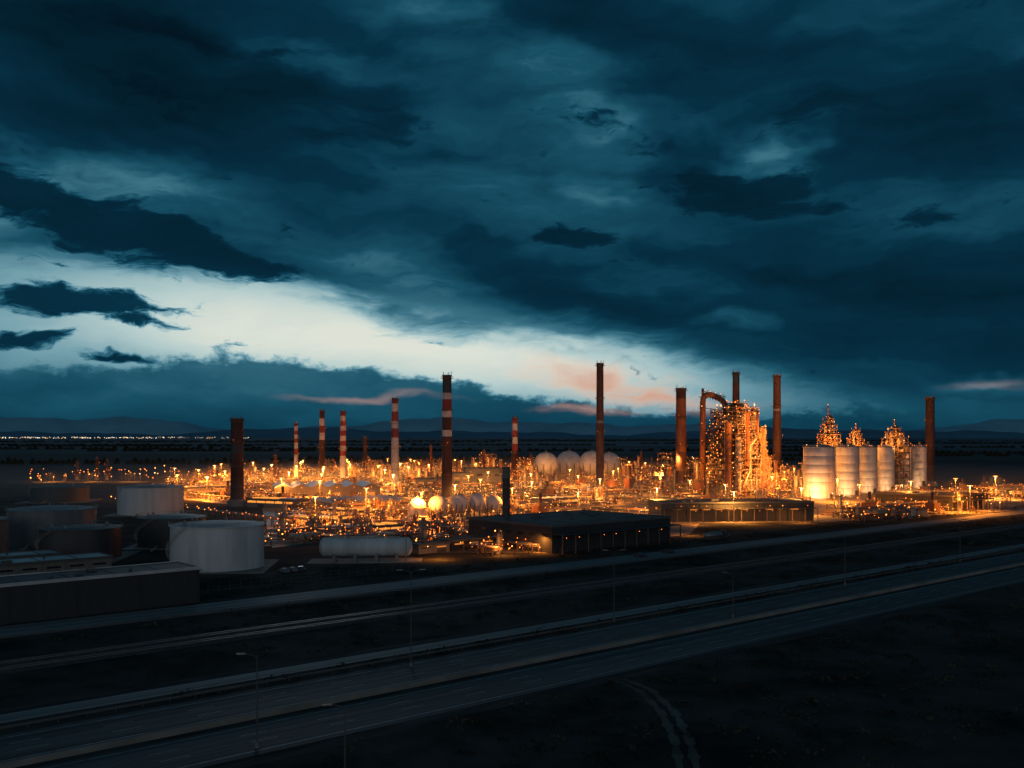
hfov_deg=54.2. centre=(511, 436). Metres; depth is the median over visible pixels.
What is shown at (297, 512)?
pump skid
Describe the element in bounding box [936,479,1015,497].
process unit
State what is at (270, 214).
sky
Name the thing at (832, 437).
elevator tower
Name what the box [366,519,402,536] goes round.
pump skid
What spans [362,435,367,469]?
smokestack
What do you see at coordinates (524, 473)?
steel process tower
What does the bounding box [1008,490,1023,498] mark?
process unit
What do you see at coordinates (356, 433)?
hills
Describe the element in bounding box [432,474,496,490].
process unit
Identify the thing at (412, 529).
pump skid
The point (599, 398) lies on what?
smokestack
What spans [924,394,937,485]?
rusty smokestack
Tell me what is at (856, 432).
elevator tower
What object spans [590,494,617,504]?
pump skid
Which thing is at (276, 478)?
process unit
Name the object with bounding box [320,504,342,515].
pump skid
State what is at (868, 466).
storage silo
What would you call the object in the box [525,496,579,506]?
long process shed
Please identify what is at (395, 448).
striped smokestack
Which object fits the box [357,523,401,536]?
pump skid
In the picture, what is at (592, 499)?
pump skid
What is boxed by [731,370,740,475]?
smokestack
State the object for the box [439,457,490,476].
process unit
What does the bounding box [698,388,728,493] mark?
flue gas duct
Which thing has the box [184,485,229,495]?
long process shed
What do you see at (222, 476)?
process unit
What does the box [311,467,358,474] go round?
process unit
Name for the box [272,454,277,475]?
smokestack
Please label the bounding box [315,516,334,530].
pump skid
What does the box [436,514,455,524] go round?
pump skid
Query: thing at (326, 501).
multi span shed
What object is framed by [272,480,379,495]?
multi span shed
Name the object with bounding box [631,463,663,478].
process unit
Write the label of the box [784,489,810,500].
pump skid
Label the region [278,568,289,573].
parked car
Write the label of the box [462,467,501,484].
block building
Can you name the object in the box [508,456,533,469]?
process unit
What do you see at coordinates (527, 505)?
process unit
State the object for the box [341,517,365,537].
pump skid
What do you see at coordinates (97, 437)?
distant town
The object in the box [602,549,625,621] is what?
street lamp
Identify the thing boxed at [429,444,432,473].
smokestack
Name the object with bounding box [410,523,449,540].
pump skid
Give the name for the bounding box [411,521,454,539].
pump skid
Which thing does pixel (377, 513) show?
pump skid
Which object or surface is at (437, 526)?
pump skid
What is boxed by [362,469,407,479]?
process unit
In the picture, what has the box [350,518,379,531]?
pump skid
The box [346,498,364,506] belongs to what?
pump skid
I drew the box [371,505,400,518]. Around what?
pump skid
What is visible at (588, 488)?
pump skid
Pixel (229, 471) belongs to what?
process unit
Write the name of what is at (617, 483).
process unit
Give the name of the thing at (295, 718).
highway
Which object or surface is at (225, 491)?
process unit
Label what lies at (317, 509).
pump skid
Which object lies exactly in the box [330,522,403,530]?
long process shed
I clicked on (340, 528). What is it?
pump skid
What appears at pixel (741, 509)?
flat roofed plant building
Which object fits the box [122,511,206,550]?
dark storage tank
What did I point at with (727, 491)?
pump skid
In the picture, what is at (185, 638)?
railway track
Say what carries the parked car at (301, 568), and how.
on the ground
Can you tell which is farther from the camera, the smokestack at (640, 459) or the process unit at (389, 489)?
the smokestack at (640, 459)
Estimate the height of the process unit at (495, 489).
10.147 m
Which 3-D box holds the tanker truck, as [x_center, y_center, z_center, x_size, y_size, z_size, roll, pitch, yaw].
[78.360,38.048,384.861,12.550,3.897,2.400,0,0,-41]
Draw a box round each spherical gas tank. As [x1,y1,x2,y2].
[428,492,447,518]
[449,492,468,519]
[468,491,485,516]
[486,493,501,515]
[534,452,557,484]
[557,451,579,483]
[580,451,604,481]
[604,452,619,479]
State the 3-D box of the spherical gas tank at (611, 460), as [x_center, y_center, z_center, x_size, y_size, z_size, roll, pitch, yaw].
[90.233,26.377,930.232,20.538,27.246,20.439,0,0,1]
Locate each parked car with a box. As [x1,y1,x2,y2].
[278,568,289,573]
[288,567,297,572]
[296,566,305,571]
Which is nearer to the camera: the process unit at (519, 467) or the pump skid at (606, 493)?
the pump skid at (606, 493)
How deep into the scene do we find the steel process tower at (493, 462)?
969.57 m
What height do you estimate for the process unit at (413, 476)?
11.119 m
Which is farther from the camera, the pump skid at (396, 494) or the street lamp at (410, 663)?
the pump skid at (396, 494)
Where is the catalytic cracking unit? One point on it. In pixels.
(742, 479)
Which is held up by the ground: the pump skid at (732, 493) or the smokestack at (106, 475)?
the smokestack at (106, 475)
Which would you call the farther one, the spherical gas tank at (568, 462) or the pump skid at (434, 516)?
the spherical gas tank at (568, 462)
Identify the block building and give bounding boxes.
[414,477,441,486]
[441,472,470,488]
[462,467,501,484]
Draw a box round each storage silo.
[802,441,842,498]
[835,441,866,495]
[859,441,876,493]
[877,442,898,490]
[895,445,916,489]
[912,442,931,487]
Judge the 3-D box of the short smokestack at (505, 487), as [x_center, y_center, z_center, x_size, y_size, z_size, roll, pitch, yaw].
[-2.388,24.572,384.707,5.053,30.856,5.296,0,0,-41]
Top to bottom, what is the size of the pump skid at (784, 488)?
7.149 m
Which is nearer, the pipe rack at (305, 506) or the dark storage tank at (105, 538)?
the dark storage tank at (105, 538)
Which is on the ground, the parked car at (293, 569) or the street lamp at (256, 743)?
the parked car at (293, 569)
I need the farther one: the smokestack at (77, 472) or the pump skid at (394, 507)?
the smokestack at (77, 472)
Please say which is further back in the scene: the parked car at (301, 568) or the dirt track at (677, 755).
the parked car at (301, 568)
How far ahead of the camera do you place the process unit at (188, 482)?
761.80 m
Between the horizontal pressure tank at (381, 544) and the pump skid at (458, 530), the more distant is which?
the pump skid at (458, 530)
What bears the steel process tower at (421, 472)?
on the process unit at (413, 476)
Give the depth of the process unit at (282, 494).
606.59 m
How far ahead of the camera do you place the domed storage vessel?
467.23 m
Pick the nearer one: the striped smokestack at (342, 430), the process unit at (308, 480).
the process unit at (308, 480)
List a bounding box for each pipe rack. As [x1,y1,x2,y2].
[111,496,384,531]
[187,492,467,527]
[403,484,609,501]
[432,494,647,513]
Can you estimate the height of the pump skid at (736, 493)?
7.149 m
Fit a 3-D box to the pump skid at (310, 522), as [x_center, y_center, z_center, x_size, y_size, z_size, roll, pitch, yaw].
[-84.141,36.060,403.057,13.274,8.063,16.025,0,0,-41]
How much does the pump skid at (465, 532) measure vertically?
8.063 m
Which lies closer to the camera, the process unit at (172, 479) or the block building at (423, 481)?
the block building at (423, 481)
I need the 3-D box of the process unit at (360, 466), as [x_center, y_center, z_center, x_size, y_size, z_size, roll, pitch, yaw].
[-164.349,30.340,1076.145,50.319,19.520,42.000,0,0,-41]
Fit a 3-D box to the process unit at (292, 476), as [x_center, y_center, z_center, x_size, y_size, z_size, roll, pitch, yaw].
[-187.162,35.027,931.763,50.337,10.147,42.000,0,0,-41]
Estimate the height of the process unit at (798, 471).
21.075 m
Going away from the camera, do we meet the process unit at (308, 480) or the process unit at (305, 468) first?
the process unit at (308, 480)
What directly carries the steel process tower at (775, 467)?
on the process unit at (773, 479)
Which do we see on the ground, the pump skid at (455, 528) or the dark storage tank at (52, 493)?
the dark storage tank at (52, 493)
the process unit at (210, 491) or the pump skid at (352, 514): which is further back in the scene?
the process unit at (210, 491)
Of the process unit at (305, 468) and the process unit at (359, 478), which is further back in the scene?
the process unit at (305, 468)
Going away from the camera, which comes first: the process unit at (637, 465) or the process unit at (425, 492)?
the process unit at (425, 492)
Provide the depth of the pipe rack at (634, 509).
543.33 m
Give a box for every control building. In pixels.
[411,539,450,554]
[434,534,496,550]
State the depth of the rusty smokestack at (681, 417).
698.57 m
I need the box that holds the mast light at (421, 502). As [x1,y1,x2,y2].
[419,491,423,517]
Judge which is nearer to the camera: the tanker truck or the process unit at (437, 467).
the tanker truck
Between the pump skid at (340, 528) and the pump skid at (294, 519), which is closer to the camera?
the pump skid at (340, 528)
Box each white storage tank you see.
[102,483,195,516]
[166,517,279,573]
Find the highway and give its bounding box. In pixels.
[0,551,1023,767]
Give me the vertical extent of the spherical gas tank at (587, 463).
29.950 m
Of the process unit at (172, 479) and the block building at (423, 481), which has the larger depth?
the process unit at (172, 479)
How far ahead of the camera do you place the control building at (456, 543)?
356.41 m
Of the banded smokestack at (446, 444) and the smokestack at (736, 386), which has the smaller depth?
the banded smokestack at (446, 444)
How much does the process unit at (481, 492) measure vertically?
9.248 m
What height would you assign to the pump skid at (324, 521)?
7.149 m
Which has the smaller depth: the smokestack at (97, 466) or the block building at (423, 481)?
the block building at (423, 481)
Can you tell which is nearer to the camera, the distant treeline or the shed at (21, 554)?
the shed at (21, 554)
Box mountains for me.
[0,416,1023,435]
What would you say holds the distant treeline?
on the ground
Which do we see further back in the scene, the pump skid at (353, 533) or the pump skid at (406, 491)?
the pump skid at (406, 491)
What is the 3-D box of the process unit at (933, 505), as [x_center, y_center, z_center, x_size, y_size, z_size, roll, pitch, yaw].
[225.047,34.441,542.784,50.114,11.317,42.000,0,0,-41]
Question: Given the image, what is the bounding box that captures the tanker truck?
[704,530,727,541]
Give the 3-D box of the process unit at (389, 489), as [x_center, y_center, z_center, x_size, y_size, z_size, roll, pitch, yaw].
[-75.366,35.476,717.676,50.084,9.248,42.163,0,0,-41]
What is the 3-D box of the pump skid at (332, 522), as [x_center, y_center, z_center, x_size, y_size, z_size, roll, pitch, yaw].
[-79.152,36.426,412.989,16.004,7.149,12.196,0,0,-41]
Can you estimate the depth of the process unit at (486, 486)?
719.50 m
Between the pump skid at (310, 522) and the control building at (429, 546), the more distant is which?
the pump skid at (310, 522)
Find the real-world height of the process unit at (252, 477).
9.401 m
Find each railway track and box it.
[0,523,1023,666]
[0,525,1023,673]
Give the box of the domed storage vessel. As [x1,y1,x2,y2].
[406,496,427,519]
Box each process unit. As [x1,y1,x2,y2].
[140,477,213,485]
[157,471,227,484]
[178,465,228,478]
[180,470,251,484]
[189,483,270,498]
[203,471,262,478]
[207,474,275,488]
[216,481,272,500]
[218,465,265,473]
[223,472,272,479]
[244,467,293,476]
[251,470,308,483]
[252,486,340,498]
[258,468,315,478]
[264,511,348,546]
[278,474,342,483]
[281,469,334,480]
[290,457,338,473]
[304,470,366,482]
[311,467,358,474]
[331,497,429,513]
[334,456,377,471]
[336,475,388,482]
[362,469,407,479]
[367,465,409,472]
[370,474,414,485]
[372,481,441,494]
[383,457,419,471]
[399,470,415,482]
[404,482,482,497]
[413,456,460,476]
[426,489,519,508]
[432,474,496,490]
[433,457,466,471]
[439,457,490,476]
[457,484,535,499]
[467,474,542,492]
[475,496,561,513]
[497,476,564,488]
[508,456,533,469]
[510,461,540,477]
[511,481,585,496]
[529,493,641,512]
[538,471,585,477]
[544,471,607,486]
[559,486,649,500]
[578,474,638,489]
[610,483,700,504]
[615,455,654,472]
[620,466,701,496]
[624,466,663,491]
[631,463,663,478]
[675,483,763,497]
[721,472,798,491]
[771,462,802,488]
[814,491,931,520]
[877,492,984,514]
[918,481,978,492]
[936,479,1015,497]
[978,476,1023,493]
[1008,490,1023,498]
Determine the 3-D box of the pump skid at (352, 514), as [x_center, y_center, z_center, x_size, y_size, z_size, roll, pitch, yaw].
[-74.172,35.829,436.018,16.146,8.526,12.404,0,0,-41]
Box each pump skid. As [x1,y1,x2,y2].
[273,515,301,528]
[275,501,310,516]
[279,517,314,533]
[283,504,313,514]
[291,515,316,532]
[293,500,319,513]
[293,516,328,531]
[302,516,337,526]
[312,505,331,514]
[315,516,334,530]
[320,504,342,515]
[320,520,358,538]
[325,505,363,515]
[326,511,344,524]
[335,509,356,523]
[337,516,354,523]
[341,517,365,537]
[344,527,383,537]
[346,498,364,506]
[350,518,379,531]
[352,514,386,522]
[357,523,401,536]
[360,507,369,522]
[361,507,391,519]
[365,508,401,522]
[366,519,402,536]
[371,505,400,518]
[378,478,390,485]
[378,501,407,513]
[386,502,402,517]
[387,523,433,532]
[388,487,412,496]
[389,518,435,539]
[391,518,427,540]
[393,487,412,496]
[401,511,438,526]
[410,511,442,526]
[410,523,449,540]
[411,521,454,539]
[412,509,455,524]
[413,488,435,497]
[418,515,445,527]
[419,520,461,533]
[426,508,454,516]
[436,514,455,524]
[451,522,467,534]
[453,526,466,535]
[455,525,467,535]
[463,530,519,555]
[501,504,530,514]
[502,538,539,552]
[548,498,568,507]
[571,484,590,491]
[580,492,609,503]
[582,490,608,503]
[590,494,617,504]
[715,487,739,497]
[716,485,740,497]
[724,486,745,497]
[755,486,773,496]
[755,489,783,497]
[766,486,784,497]
[773,484,796,494]
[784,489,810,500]
[827,500,855,509]
[833,507,869,517]
[848,503,881,520]
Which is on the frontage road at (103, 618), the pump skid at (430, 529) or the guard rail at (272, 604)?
the guard rail at (272, 604)
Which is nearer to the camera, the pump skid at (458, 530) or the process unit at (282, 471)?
the pump skid at (458, 530)
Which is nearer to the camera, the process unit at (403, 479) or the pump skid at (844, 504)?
the pump skid at (844, 504)
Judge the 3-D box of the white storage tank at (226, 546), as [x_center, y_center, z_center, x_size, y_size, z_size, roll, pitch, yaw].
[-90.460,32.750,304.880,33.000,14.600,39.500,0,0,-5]
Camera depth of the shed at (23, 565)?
284.13 m
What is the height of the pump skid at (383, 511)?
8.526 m
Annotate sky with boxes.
[0,0,1023,429]
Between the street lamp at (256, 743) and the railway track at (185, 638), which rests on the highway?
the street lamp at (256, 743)
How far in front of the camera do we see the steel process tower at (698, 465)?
694.02 m
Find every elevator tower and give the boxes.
[816,405,842,489]
[848,424,865,446]
[879,420,910,489]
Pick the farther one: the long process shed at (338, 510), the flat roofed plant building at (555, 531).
the long process shed at (338, 510)
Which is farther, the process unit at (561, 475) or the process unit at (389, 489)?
the process unit at (561, 475)
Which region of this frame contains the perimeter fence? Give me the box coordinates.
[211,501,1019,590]
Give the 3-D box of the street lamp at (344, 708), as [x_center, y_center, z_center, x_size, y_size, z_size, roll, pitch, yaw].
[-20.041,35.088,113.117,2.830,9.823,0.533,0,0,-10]
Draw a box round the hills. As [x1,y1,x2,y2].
[0,427,1023,437]
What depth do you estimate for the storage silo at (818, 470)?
647.04 m
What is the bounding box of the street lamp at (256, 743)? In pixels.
[236,653,258,747]
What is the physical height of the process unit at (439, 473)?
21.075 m
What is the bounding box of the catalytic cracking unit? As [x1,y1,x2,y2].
[707,400,771,496]
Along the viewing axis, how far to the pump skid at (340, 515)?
429.51 m
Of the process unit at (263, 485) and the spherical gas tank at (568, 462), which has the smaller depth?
the process unit at (263, 485)
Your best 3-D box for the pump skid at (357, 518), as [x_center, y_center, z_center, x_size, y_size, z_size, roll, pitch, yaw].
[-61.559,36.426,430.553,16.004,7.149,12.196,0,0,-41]
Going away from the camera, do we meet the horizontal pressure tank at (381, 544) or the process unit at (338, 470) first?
the horizontal pressure tank at (381, 544)
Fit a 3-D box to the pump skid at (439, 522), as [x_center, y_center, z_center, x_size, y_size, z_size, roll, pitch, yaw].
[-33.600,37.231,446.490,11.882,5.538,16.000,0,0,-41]
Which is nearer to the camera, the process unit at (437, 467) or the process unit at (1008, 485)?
the process unit at (1008, 485)
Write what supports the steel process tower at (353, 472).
on the process unit
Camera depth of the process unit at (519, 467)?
969.41 m
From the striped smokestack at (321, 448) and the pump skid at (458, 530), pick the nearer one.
the pump skid at (458, 530)
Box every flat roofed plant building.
[467,509,680,553]
[647,498,817,521]
[874,490,993,510]
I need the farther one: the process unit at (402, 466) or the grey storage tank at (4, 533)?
the process unit at (402, 466)
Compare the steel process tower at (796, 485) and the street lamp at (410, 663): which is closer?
the street lamp at (410, 663)
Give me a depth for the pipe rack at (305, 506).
547.06 m
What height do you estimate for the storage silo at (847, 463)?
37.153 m
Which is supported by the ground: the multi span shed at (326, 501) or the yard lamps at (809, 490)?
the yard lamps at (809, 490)
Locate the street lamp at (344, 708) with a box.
[322,704,345,767]
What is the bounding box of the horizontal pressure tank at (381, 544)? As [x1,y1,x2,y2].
[307,532,421,563]
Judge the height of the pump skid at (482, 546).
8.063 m
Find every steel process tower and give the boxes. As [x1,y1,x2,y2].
[339,464,361,476]
[360,459,390,478]
[405,460,435,480]
[479,452,505,467]
[512,457,538,485]
[612,458,635,478]
[624,467,648,480]
[649,453,689,491]
[685,456,709,494]
[747,454,786,488]
[776,464,802,492]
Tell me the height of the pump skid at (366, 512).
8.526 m
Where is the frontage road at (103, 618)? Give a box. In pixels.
[0,510,1023,641]
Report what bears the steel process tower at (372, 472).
on the process unit at (364, 473)
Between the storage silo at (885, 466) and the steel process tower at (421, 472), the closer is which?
the storage silo at (885, 466)
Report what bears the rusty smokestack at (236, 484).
on the ground
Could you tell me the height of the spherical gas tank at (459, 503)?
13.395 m
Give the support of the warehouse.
on the ground
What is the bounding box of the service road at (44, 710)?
[0,542,1023,726]
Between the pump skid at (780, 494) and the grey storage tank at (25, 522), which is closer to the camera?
the grey storage tank at (25, 522)
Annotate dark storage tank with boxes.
[19,484,99,503]
[35,521,140,561]
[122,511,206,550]
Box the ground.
[0,438,1023,767]
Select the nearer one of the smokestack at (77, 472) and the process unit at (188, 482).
the process unit at (188, 482)
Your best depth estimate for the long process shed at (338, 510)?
491.51 m
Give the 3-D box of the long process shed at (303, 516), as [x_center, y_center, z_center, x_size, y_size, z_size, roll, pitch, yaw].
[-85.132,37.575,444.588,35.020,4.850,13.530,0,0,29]
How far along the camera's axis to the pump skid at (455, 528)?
408.92 m
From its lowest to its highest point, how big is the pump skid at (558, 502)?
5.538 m
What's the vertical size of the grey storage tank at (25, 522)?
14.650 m
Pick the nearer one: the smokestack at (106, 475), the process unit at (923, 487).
the process unit at (923, 487)
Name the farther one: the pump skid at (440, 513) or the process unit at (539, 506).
the process unit at (539, 506)
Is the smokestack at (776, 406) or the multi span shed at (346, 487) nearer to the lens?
the multi span shed at (346, 487)
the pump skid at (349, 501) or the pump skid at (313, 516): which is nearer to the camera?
the pump skid at (313, 516)
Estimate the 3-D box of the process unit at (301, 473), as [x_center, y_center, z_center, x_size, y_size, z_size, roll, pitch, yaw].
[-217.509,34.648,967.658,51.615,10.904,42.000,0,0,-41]
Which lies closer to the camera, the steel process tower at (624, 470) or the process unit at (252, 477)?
the process unit at (252, 477)
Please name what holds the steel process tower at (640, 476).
on the process unit at (632, 473)
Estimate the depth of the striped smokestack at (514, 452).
848.89 m
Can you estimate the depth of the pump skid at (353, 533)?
383.25 m
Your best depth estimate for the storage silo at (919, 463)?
779.93 m
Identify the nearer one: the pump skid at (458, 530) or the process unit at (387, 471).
the pump skid at (458, 530)
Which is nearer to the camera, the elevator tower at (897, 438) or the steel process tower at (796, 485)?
the steel process tower at (796, 485)
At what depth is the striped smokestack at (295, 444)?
907.55 m
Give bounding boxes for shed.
[0,549,60,558]
[0,552,112,575]
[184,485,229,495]
[246,496,310,508]
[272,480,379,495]
[286,514,358,523]
[310,494,408,508]
[320,507,382,514]
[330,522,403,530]
[403,497,424,499]
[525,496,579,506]
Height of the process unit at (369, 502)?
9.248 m
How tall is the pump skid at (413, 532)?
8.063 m
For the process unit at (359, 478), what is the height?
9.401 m
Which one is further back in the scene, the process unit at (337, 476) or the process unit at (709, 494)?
the process unit at (337, 476)
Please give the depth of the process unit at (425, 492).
678.54 m
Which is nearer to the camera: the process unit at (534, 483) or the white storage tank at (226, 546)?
the white storage tank at (226, 546)
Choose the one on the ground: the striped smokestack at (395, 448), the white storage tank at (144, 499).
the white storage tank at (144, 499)
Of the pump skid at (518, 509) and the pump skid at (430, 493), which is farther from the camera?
the pump skid at (430, 493)
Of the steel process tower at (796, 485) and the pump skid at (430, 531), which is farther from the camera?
the steel process tower at (796, 485)
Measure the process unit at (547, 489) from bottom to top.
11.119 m
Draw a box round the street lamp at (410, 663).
[396,569,425,666]
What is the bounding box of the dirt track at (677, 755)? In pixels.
[615,679,699,767]
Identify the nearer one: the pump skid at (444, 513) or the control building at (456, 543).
the control building at (456, 543)
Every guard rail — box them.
[0,514,1021,637]
[0,548,1023,728]
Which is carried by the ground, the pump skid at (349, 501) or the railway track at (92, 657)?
the railway track at (92, 657)
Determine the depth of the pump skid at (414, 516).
442.47 m
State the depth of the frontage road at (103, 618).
270.38 m
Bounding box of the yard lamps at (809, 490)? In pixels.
[30,465,1023,508]
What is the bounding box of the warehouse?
[0,561,200,624]
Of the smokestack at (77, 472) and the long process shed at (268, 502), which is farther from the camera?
the smokestack at (77, 472)
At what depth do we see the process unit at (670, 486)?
676.09 m
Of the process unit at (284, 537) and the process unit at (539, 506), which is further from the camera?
the process unit at (539, 506)
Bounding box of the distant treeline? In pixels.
[0,439,1023,463]
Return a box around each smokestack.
[74,460,78,479]
[95,456,99,479]
[104,458,109,479]
[227,415,246,506]
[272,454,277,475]
[293,423,298,478]
[318,407,325,476]
[338,408,346,479]
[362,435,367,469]
[390,395,399,485]
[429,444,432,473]
[440,371,453,497]
[482,449,485,466]
[499,461,512,516]
[510,415,518,482]
[595,360,604,490]
[639,450,643,469]
[674,384,687,492]
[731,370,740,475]
[772,372,782,477]
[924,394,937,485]
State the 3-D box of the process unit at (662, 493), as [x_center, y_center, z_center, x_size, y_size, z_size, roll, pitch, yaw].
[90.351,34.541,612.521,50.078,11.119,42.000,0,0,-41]
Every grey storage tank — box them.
[0,513,31,552]
[5,503,97,549]
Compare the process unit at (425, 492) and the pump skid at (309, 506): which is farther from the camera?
the process unit at (425, 492)
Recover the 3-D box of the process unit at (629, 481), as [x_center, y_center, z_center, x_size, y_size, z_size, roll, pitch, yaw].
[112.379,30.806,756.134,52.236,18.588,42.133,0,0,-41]
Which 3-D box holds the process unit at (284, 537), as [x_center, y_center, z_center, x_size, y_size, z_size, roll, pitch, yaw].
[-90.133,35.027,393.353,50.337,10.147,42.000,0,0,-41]
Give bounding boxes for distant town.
[0,437,248,438]
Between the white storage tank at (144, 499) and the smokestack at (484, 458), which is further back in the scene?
the smokestack at (484, 458)
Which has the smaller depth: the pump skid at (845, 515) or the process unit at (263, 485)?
the pump skid at (845, 515)
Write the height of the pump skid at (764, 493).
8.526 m
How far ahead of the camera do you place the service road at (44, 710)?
186.39 m
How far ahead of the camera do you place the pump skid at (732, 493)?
653.52 m
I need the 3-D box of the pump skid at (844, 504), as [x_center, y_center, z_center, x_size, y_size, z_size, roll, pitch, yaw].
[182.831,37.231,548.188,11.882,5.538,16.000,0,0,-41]
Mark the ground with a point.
(438, 744)

